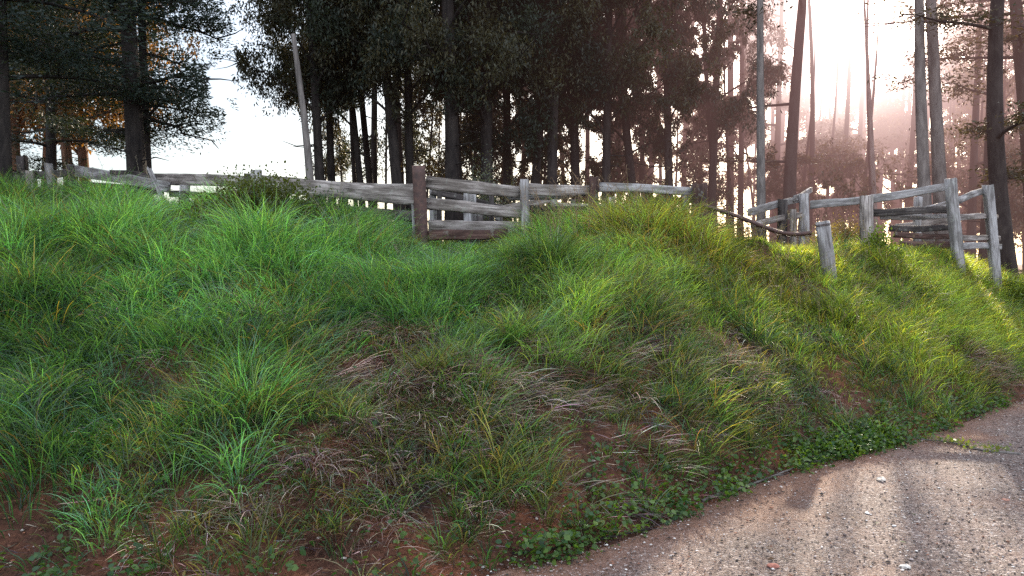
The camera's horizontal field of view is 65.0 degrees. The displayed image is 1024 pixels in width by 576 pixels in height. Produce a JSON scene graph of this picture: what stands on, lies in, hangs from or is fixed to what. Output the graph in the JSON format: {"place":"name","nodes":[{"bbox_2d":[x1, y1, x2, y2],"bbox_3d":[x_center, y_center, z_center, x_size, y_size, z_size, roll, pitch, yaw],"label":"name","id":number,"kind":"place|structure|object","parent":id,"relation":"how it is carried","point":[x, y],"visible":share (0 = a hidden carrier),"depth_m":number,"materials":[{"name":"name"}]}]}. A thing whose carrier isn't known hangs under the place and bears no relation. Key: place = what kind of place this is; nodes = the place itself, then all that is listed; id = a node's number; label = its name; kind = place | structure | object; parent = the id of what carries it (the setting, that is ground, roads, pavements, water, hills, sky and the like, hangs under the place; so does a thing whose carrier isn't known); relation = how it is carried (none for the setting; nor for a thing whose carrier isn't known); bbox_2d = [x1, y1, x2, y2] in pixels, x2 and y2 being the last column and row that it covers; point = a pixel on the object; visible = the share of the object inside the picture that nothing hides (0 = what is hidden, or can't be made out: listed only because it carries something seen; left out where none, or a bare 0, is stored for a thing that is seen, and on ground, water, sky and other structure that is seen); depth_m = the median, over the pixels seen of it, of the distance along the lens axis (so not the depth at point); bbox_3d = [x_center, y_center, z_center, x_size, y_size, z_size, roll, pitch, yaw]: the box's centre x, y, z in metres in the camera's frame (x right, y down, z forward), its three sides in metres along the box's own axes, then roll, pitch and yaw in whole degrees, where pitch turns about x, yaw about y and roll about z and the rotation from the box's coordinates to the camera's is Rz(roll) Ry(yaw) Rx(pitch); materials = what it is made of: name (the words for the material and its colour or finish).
{"place":"outdoors","nodes":[
{"label":"outdoors","id":0,"kind":"place"},
{"bbox_2d":[0,163,1023,556],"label":"tall grass","id":1,"kind":"structure","parent":0,"point":[260,241],"depth_m":6.86,"materials":[{"name":"green plant"}]},
{"bbox_2d":[0,224,1023,575],"bbox_3d":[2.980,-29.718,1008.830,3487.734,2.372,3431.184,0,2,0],"label":"ground","id":2,"kind":"structure","parent":0,"point":[310,566],"depth_m":4.70,"materials":[{"name":"red soil"}]},
{"bbox_2d":[13,154,170,194],"bbox_3d":[-8.154,-1.673,14.659,5.214,1.828,0.789,1,2,31],"label":"rail fence","id":3,"kind":"object","parent":2,"relation":"on","point":[22,161],"visible":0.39,"depth_m":14.49,"materials":[{"name":"grey wood"}]},
{"bbox_2d":[8,0,182,186],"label":"tree","id":4,"kind":"object","parent":2,"relation":"on","point":[66,151],"visible":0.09,"depth_m":21.79,"materials":[{"name":"green plant"}]},
{"bbox_2d":[7,8,203,181],"bbox_3d":[-14.274,-7.755,25.656,8.907,13.544,6.995,1,2,28],"label":"tree","id":5,"kind":"object","parent":2,"relation":"on","point":[81,152],"visible":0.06,"depth_m":25.74,"materials":[{"name":"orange plant"}]},
{"bbox_2d":[7,1,205,184],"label":"tree","id":6,"kind":"object","parent":2,"relation":"on","point":[51,153],"visible":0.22,"depth_m":20.28,"materials":[{"name":"green plant"}]},
{"bbox_2d":[0,0,236,183],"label":"tree","id":7,"kind":"object","parent":2,"relation":"on","point":[6,77],"visible":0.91,"depth_m":13.07,"materials":[{"name":"green plant"}]},
{"bbox_2d":[8,0,238,195],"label":"tree","id":8,"kind":"object","parent":2,"relation":"on","point":[185,92],"visible":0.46,"depth_m":16.12,"materials":[{"name":"green plant"}]},
{"bbox_2d":[0,0,253,198],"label":"tree","id":9,"kind":"object","parent":2,"relation":"on","point":[134,135],"visible":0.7,"depth_m":15.33,"materials":[{"name":"green plant"}]},
{"bbox_2d":[17,152,421,257],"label":"seed stalks","id":10,"kind":"object","parent":2,"relation":"on","point":[228,195],"visible":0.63,"depth_m":8.16,"materials":[{"name":"plant"}]},
{"bbox_2d":[153,160,347,231],"bbox_3d":[-2.748,-0.912,8.755,2.168,0.932,1.372,0,2,0],"label":"bush","id":11,"kind":"object","parent":2,"relation":"on","point":[255,190],"visible":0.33,"depth_m":8.53,"materials":[{"name":"green plant"}]},
{"bbox_2d":[154,169,413,221],"bbox_3d":[-3.571,-1.226,12.208,6.338,1.419,1.246,1,2,31],"label":"rail fence","id":12,"kind":"object","parent":2,"relation":"on","point":[395,193],"visible":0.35,"depth_m":10.81,"materials":[{"name":"grey wood"}]},
{"bbox_2d":[291,33,314,199],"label":"dead tree","id":13,"kind":"object","parent":2,"relation":"on","point":[306,145],"visible":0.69,"depth_m":13.52,"materials":[{"name":"grey wood"}]},
{"bbox_2d":[259,9,350,199],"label":"tree","id":14,"kind":"object","parent":2,"relation":"on","point":[335,132],"visible":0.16,"depth_m":30.85,"materials":[{"name":"green plant"}]},
{"bbox_2d":[243,0,369,203],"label":"tree","id":15,"kind":"object","parent":2,"relation":"on","point":[329,138],"visible":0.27,"depth_m":17.88,"materials":[{"name":"green plant"}]},
{"bbox_2d":[213,0,404,199],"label":"tree","id":16,"kind":"object","parent":2,"relation":"on","point":[244,70],"visible":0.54,"depth_m":16.40,"materials":[{"name":"green plant"}]},
{"bbox_2d":[234,0,384,206],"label":"tree","id":17,"kind":"object","parent":2,"relation":"on","point":[356,152],"visible":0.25,"depth_m":17.44,"materials":[{"name":"green plant"}]},
{"bbox_2d":[293,8,389,182],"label":"tree","id":18,"kind":"object","parent":2,"relation":"on","point":[345,158],"visible":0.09,"depth_m":32.00,"materials":[{"name":"green plant"}]},
{"bbox_2d":[314,4,377,207],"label":"tree","id":19,"kind":"object","parent":2,"relation":"on","point":[373,143],"visible":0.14,"depth_m":23.23,"materials":[{"name":"brown plant"}]},
{"bbox_2d":[275,0,467,224],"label":"tree","id":20,"kind":"object","parent":2,"relation":"on","point":[393,145],"visible":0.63,"depth_m":15.79,"materials":[{"name":"green plant"}]},
{"bbox_2d":[359,93,386,207],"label":"tree","id":21,"kind":"object","parent":2,"relation":"on","point":[366,151],"visible":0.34,"depth_m":19.32,"materials":[{"name":"brown plant"}]},
{"bbox_2d":[336,0,438,220],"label":"tree","id":22,"kind":"object","parent":2,"relation":"on","point":[379,145],"visible":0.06,"depth_m":29.05,"materials":[{"name":"green plant"}]},
{"bbox_2d":[412,166,430,244],"bbox_3d":[-1.121,-0.826,10.019,0.228,1.377,0.168,0,2,0],"label":"wooden post","id":23,"kind":"object","parent":2,"relation":"on","point":[419,188],"visible":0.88,"depth_m":9.93,"materials":[{"name":"grey wood"}]},
{"bbox_2d":[332,0,518,226],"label":"tree","id":24,"kind":"object","parent":2,"relation":"on","point":[407,115],"visible":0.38,"depth_m":16.01,"materials":[{"name":"green plant"}]},
{"bbox_2d":[382,5,469,197],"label":"tree","id":25,"kind":"object","parent":2,"relation":"on","point":[417,126],"visible":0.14,"depth_m":26.98,"materials":[{"name":"green plant"}]},
{"bbox_2d":[399,16,499,176],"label":"tree","id":26,"kind":"object","parent":2,"relation":"on","point":[423,115],"visible":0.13,"depth_m":24.30,"materials":[{"name":"green plant"}]},
{"bbox_2d":[361,0,550,242],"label":"tree","id":27,"kind":"object","parent":2,"relation":"on","point":[475,147],"visible":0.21,"depth_m":17.79,"materials":[{"name":"green plant"}]},
{"bbox_2d":[378,0,541,242],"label":"tree","id":28,"kind":"object","parent":2,"relation":"on","point":[452,144],"visible":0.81,"depth_m":15.25,"materials":[{"name":"green plant"}]},
{"bbox_2d":[4,230,950,565],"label":"bank weeds","id":29,"kind":"object","parent":2,"relation":"on","point":[302,550],"visible":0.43,"depth_m":4.91,"materials":[{"name":"green plant"}]},
{"bbox_2d":[427,106,542,219],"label":"young tree","id":30,"kind":"object","parent":2,"relation":"on","point":[463,175],"visible":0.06,"depth_m":22.32,"materials":[{"name":"green plant"}]},
{"bbox_2d":[402,0,570,243],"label":"tree","id":31,"kind":"object","parent":2,"relation":"on","point":[486,117],"visible":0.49,"depth_m":15.96,"materials":[{"name":"green plant"}]},
{"bbox_2d":[0,287,1000,575],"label":"soil crumbs","id":32,"kind":"object","parent":2,"relation":"on","point":[380,481],"visible":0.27,"depth_m":4.56,"materials":[{"name":"brown soil"}]},
{"bbox_2d":[0,358,1020,575],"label":"roadside weeds","id":33,"kind":"object","parent":2,"relation":"on","point":[843,446],"visible":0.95,"depth_m":5.16,"materials":[{"name":"green plant"}]},
{"bbox_2d":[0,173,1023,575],"bbox_3d":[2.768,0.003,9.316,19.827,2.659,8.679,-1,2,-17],"label":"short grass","id":34,"kind":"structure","parent":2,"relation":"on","point":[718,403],"depth_m":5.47,"materials":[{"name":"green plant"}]},
{"bbox_2d":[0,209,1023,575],"bbox_3d":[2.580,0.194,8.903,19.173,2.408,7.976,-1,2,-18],"label":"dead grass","id":35,"kind":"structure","parent":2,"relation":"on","point":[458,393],"depth_m":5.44,"materials":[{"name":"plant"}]},
{"bbox_2d":[0,216,1023,575],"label":"straw litter","id":36,"kind":"object","parent":2,"relation":"on","point":[454,480],"visible":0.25,"depth_m":4.80,"materials":[{"name":"beige plant"}]},
{"bbox_2d":[399,1,627,220],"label":"tree","id":37,"kind":"object","parent":2,"relation":"on","point":[506,166],"visible":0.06,"depth_m":18.34,"materials":[{"name":"green plant"}]},
{"bbox_2d":[426,176,602,240],"bbox_3d":[0.107,-0.825,10.178,2.398,1.183,0.568,0,2,0],"label":"rail fence","id":38,"kind":"object","parent":2,"relation":"on","point":[513,193],"visible":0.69,"depth_m":10.09,"materials":[{"name":"grey wood"}]},
{"bbox_2d":[432,0,623,184],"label":"tree","id":39,"kind":"object","parent":2,"relation":"on","point":[534,141],"visible":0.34,"depth_m":16.70,"materials":[{"name":"green plant"}]},
{"bbox_2d":[428,190,630,243],"bbox_3d":[0.549,-0.945,12.276,3.698,1.316,1.262,0,2,0],"label":"rail fence","id":40,"kind":"object","parent":2,"relation":"on","point":[469,222],"visible":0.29,"depth_m":12.21,"materials":[{"name":"grey wood"}]},
{"bbox_2d":[493,3,601,202],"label":"young tree","id":41,"kind":"object","parent":2,"relation":"on","point":[544,179],"visible":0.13,"depth_m":18.78,"materials":[{"name":"green plant"}]},
{"bbox_2d":[485,0,634,205],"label":"tree","id":42,"kind":"object","parent":2,"relation":"on","point":[581,18],"visible":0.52,"depth_m":16.37,"materials":[{"name":"green plant"}]},
{"bbox_2d":[511,3,650,200],"bbox_3d":[1.464,-4.625,19.448,3.615,8.046,4.125,0,2,0],"label":"young tree","id":43,"kind":"object","parent":2,"relation":"on","point":[612,162],"visible":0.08,"depth_m":19.04,"materials":[{"name":"green plant"}]},
{"bbox_2d":[502,165,669,237],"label":"seed stalks","id":44,"kind":"object","parent":2,"relation":"on","point":[548,215],"visible":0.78,"depth_m":9.07,"materials":[{"name":"plant"}]},
{"bbox_2d":[527,0,685,203],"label":"tree","id":45,"kind":"object","parent":2,"relation":"on","point":[574,152],"visible":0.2,"depth_m":17.49,"materials":[{"name":"green plant"}]},
{"bbox_2d":[521,0,725,203],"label":"tree","id":46,"kind":"object","parent":2,"relation":"on","point":[605,130],"visible":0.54,"depth_m":16.77,"materials":[{"name":"green plant"}]},
{"bbox_2d":[563,0,700,202],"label":"tree","id":47,"kind":"object","parent":2,"relation":"on","point":[649,151],"visible":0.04,"depth_m":21.20,"materials":[{"name":"green plant"}]},
{"bbox_2d":[546,0,723,200],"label":"tree","id":48,"kind":"object","parent":2,"relation":"on","point":[628,149],"visible":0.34,"depth_m":18.11,"materials":[{"name":"green plant"}]},
{"bbox_2d":[599,182,707,225],"bbox_3d":[1.790,-0.848,10.432,1.476,1.043,0.394,0,2,-7],"label":"rail fence","id":49,"kind":"object","parent":2,"relation":"on","point":[700,191],"visible":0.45,"depth_m":10.33,"materials":[{"name":"grey wood"}]},
{"bbox_2d":[702,204,811,236],"bbox_3d":[3.020,-0.847,9.973,1.326,0.448,0.216,1,2,21],"label":"fallen rail","id":50,"kind":"object","parent":49,"relation":"hanging from","point":[771,229],"visible":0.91,"depth_m":9.92,"materials":[{"name":"weathered wood"},{"name":"dark wood"}]},
{"bbox_2d":[601,0,723,197],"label":"young tree","id":51,"kind":"object","parent":2,"relation":"on","point":[641,157],"visible":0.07,"depth_m":20.62,"materials":[{"name":"green plant"}]},
{"bbox_2d":[590,0,744,196],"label":"tree","id":52,"kind":"object","parent":2,"relation":"on","point":[686,105],"visible":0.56,"depth_m":17.65,"materials":[{"name":"green plant"}]},
{"bbox_2d":[662,8,774,236],"bbox_3d":[5.273,-3.762,19.903,2.932,6.718,2.987,0,2,0],"label":"young tree","id":53,"kind":"object","parent":2,"relation":"on","point":[728,193],"visible":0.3,"depth_m":19.76,"materials":[{"name":"brown plant"}]},
{"bbox_2d":[651,0,790,220],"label":"tree","id":54,"kind":"object","parent":2,"relation":"on","point":[733,111],"visible":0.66,"depth_m":18.61,"materials":[{"name":"green plant"}]},
{"bbox_2d":[702,0,747,229],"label":"tree","id":55,"kind":"object","parent":2,"relation":"on","point":[730,79],"visible":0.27,"depth_m":21.68,"materials":[{"name":"brown plant"}]},
{"bbox_2d":[672,0,785,234],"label":"tree","id":56,"kind":"object","parent":2,"relation":"on","point":[742,143],"visible":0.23,"depth_m":20.81,"materials":[{"name":"brown plant"}]},
{"bbox_2d":[690,0,811,245],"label":"tree","id":57,"kind":"object","parent":2,"relation":"on","point":[790,173],"visible":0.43,"depth_m":18.49,"materials":[{"name":"brown plant"}]},
{"bbox_2d":[724,0,792,238],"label":"tree","id":58,"kind":"object","parent":2,"relation":"on","point":[760,157],"visible":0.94,"depth_m":14.49,"materials":[{"name":"grey plant"}]},
{"bbox_2d":[677,0,843,241],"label":"tree","id":59,"kind":"object","parent":2,"relation":"on","point":[773,110],"visible":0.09,"depth_m":27.73,"materials":[{"name":"brown plant"}]},
{"bbox_2d":[690,22,841,238],"bbox_3d":[6.854,-3.993,21.493,3.986,7.219,3.315,-1,2,-36],"label":"young tree","id":60,"kind":"object","parent":2,"relation":"on","point":[777,180],"visible":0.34,"depth_m":21.06,"materials":[{"name":"brown plant"}]},
{"bbox_2d":[747,187,812,246],"bbox_3d":[5.068,-1.109,14.378,0.578,1.618,2.774,2,2,42],"label":"rail fence","id":61,"kind":"object","parent":2,"relation":"on","point":[801,199],"visible":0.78,"depth_m":13.91,"materials":[{"name":"grey wood"}]},
{"bbox_2d":[723,0,874,195],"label":"tree","id":62,"kind":"object","parent":2,"relation":"on","point":[793,12],"visible":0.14,"depth_m":28.52,"materials":[{"name":"brown plant"}]},
{"bbox_2d":[748,47,852,243],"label":"young tree","id":63,"kind":"object","parent":2,"relation":"on","point":[803,175],"visible":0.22,"depth_m":20.52,"materials":[{"name":"brown plant"}]},
{"bbox_2d":[712,0,890,243],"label":"tree","id":64,"kind":"object","parent":2,"relation":"on","point":[777,140],"visible":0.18,"depth_m":22.30,"materials":[{"name":"brown plant"}]},
{"bbox_2d":[746,34,864,234],"bbox_3d":[8.176,-3.513,22.318,3.299,6.862,3.768,1,2,31],"label":"young tree","id":65,"kind":"object","parent":2,"relation":"on","point":[834,130],"visible":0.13,"depth_m":21.95,"materials":[{"name":"brown plant"}]},
{"bbox_2d":[724,17,889,244],"bbox_3d":[10.484,-6.650,27.809,6.811,13.228,5.762,0,2,-14],"label":"tree","id":66,"kind":"object","parent":2,"relation":"on","point":[804,64],"visible":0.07,"depth_m":27.26,"materials":[{"name":"brown plant"}]},
{"bbox_2d":[682,186,941,390],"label":"seed stalks","id":67,"kind":"object","parent":2,"relation":"on","point":[747,201],"visible":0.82,"depth_m":9.02,"materials":[{"name":"plant"}]},
{"bbox_2d":[768,47,864,241],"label":"young tree","id":68,"kind":"object","parent":2,"relation":"on","point":[802,108],"visible":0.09,"depth_m":24.38,"materials":[{"name":"brown plant"}]},
{"bbox_2d":[754,0,889,243],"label":"tree","id":69,"kind":"object","parent":2,"relation":"on","point":[812,160],"visible":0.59,"depth_m":20.35,"materials":[{"name":"brown plant"}]},
{"bbox_2d":[815,220,836,281],"bbox_3d":[3.847,-0.336,9.795,0.309,0.977,0.182,0,2,0],"label":"strainer post","id":70,"kind":"object","parent":2,"relation":"on","point":[824,237],"visible":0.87,"depth_m":9.72,"materials":[{"name":"grey wood"}]},
{"bbox_2d":[747,0,928,200],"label":"tree","id":71,"kind":"object","parent":2,"relation":"on","point":[881,107],"visible":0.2,"depth_m":26.18,"materials":[{"name":"brown plant"}]},
{"bbox_2d":[792,211,889,246],"bbox_3d":[5.175,-0.834,12.613,1.434,0.744,1.097,-1,2,-37],"label":"bush","id":72,"kind":"object","parent":2,"relation":"on","point":[847,229],"visible":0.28,"depth_m":12.38,"materials":[{"name":"green plant"}]},
{"bbox_2d":[832,0,851,227],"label":"tree","id":73,"kind":"object","parent":2,"relation":"on","point":[847,114],"visible":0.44,"depth_m":21.88,"materials":[{"name":"brown plant"}]},
{"bbox_2d":[797,0,891,242],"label":"young tree","id":74,"kind":"object","parent":2,"relation":"on","point":[846,190],"visible":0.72,"depth_m":19.26,"materials":[{"name":"brown plant"}]},
{"bbox_2d":[781,0,916,239],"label":"tree","id":75,"kind":"object","parent":2,"relation":"on","point":[860,120],"visible":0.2,"depth_m":23.09,"materials":[{"name":"brown plant"}]},
{"bbox_2d":[813,111,906,237],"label":"young tree","id":76,"kind":"object","parent":2,"relation":"on","point":[881,119],"visible":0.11,"depth_m":23.77,"materials":[{"name":"brown plant"}]},
{"bbox_2d":[813,15,910,241],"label":"young tree","id":77,"kind":"object","parent":2,"relation":"on","point":[865,181],"visible":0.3,"depth_m":20.09,"materials":[{"name":"brown plant"}]},
{"bbox_2d":[809,0,928,203],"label":"tree","id":78,"kind":"object","parent":2,"relation":"on","point":[842,71],"visible":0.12,"depth_m":32.99,"materials":[{"name":"brown plant"}]},
{"bbox_2d":[863,0,877,237],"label":"tree","id":79,"kind":"object","parent":2,"relation":"on","point":[872,154],"visible":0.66,"depth_m":18.87,"materials":[{"name":"brown plant"}]},
{"bbox_2d":[832,1,916,243],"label":"tree","id":80,"kind":"object","parent":2,"relation":"on","point":[856,79],"visible":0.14,"depth_m":27.74,"materials":[{"name":"brown plant"}]},
{"bbox_2d":[817,0,941,224],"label":"tree","id":81,"kind":"object","parent":2,"relation":"on","point":[881,61],"visible":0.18,"depth_m":35.27,"materials":[{"name":"brown plant"}]},
{"bbox_2d":[859,219,908,267],"bbox_3d":[5.180,-0.567,11.220,0.699,0.794,0.656,1,2,40],"label":"bush","id":82,"kind":"object","parent":2,"relation":"on","point":[879,240],"visible":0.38,"depth_m":11.14,"materials":[{"name":"green plant"}]},
{"bbox_2d":[804,0,967,232],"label":"tree","id":83,"kind":"object","parent":2,"relation":"on","point":[890,42],"visible":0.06,"depth_m":27.80,"materials":[{"name":"brown plant"}]},
{"bbox_2d":[810,178,965,272],"bbox_3d":[5.823,-0.834,12.404,2.346,1.685,0.611,0,2,0],"label":"rail fence","id":84,"kind":"object","parent":2,"relation":"on","point":[868,212],"visible":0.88,"depth_m":12.30,"materials":[{"name":"grey wood"}]},
{"bbox_2d":[826,66,969,240],"bbox_3d":[10.767,-5.391,20.749,4.581,11.049,5.058,1,2,0],"label":"tree","id":85,"kind":"object","parent":2,"relation":"on","point":[912,143],"visible":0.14,"depth_m":21.20,"materials":[{"name":"brown plant"}]},
{"bbox_2d":[873,81,930,244],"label":"young tree","id":86,"kind":"object","parent":2,"relation":"on","point":[904,150],"visible":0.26,"depth_m":24.37,"materials":[{"name":"brown plant"}]},
{"bbox_2d":[839,0,969,238],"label":"tree","id":87,"kind":"object","parent":2,"relation":"on","point":[857,100],"visible":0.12,"depth_m":26.47,"materials":[{"name":"brown plant"}]},
{"bbox_2d":[914,0,934,240],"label":"tree","id":88,"kind":"object","parent":2,"relation":"on","point":[923,165],"visible":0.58,"depth_m":15.03,"materials":[{"name":"grey plant"}]},
{"bbox_2d":[847,0,1023,248],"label":"tree","id":89,"kind":"object","parent":2,"relation":"on","point":[1015,37],"visible":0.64,"depth_m":16.40,"materials":[{"name":"brown plant"}]},
{"bbox_2d":[925,0,949,250],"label":"tree","id":90,"kind":"object","parent":2,"relation":"on","point":[938,163],"visible":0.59,"depth_m":15.46,"materials":[{"name":"grey plant"}]},
{"bbox_2d":[860,0,1023,278],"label":"tree","id":91,"kind":"object","parent":2,"relation":"on","point":[994,129],"visible":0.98,"depth_m":14.62,"materials":[{"name":"brown plant"}]},
{"bbox_2d":[867,0,1021,263],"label":"tree","id":92,"kind":"object","parent":2,"relation":"on","point":[982,253],"visible":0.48,"depth_m":17.40,"materials":[{"name":"brown plant"}]},
{"bbox_2d":[877,64,1012,242],"bbox_3d":[12.649,-3.308,23.415,3.958,7.139,2.987,1,2,31],"label":"young tree","id":93,"kind":"object","parent":2,"relation":"on","point":[908,142],"visible":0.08,"depth_m":23.38,"materials":[{"name":"brown plant"}]},
{"bbox_2d":[878,0,1022,258],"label":"tree","id":94,"kind":"object","parent":2,"relation":"on","point":[971,206],"visible":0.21,"depth_m":18.84,"materials":[{"name":"brown plant"}]},
{"bbox_2d":[894,8,1023,271],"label":"young tree","id":95,"kind":"object","parent":2,"relation":"on","point":[1015,205],"visible":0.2,"depth_m":19.32,"materials":[{"name":"brown plant"}]},
{"bbox_2d":[925,1,1022,259],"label":"tree","id":96,"kind":"object","parent":2,"relation":"on","point":[941,42],"visible":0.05,"depth_m":27.84,"materials":[{"name":"brown plant"}]},
{"bbox_2d":[930,31,1023,255],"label":"young tree","id":97,"kind":"object","parent":2,"relation":"on","point":[966,74],"visible":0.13,"depth_m":20.75,"materials":[{"name":"brown plant"}]},
{"bbox_2d":[958,184,1001,290],"bbox_3d":[7.511,-0.627,12.781,1.343,2.061,0.316,-1,2,-36],"label":"rail fence","id":98,"kind":"object","parent":2,"relation":"on","point":[991,237],"visible":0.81,"depth_m":12.86,"materials":[{"name":"grey wood"}]},
{"bbox_2d":[944,46,1023,252],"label":"young tree","id":99,"kind":"object","parent":2,"relation":"on","point":[961,157],"visible":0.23,"depth_m":19.94,"materials":[{"name":"brown plant"}]},
{"bbox_2d":[946,43,1023,271],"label":"young tree","id":100,"kind":"object","parent":2,"relation":"on","point":[1017,145],"visible":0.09,"depth_m":22.27,"materials":[{"name":"brown plant"}]},
{"bbox_2d":[20,0,1023,263],"label":"sky","id":101,"kind":"structure","parent":0,"point":[256,141],"materials":[{"name":"white"}]},
{"bbox_2d":[454,399,1023,575],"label":"gravel road","id":102,"kind":"structure","parent":0,"point":[801,560],"depth_m":4.92,"materials":[{"name":"grey gravel"}]},
{"bbox_2d":[847,416,1020,454],"bbox_3d":[3.670,1.281,7.069,1.346,0.245,0.451,1,2,24],"label":"fallen branch","id":103,"kind":"object","parent":102,"relation":"on","point":[989,449],"visible":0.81,"depth_m":6.94,"materials":[{"name":"brown plant"}]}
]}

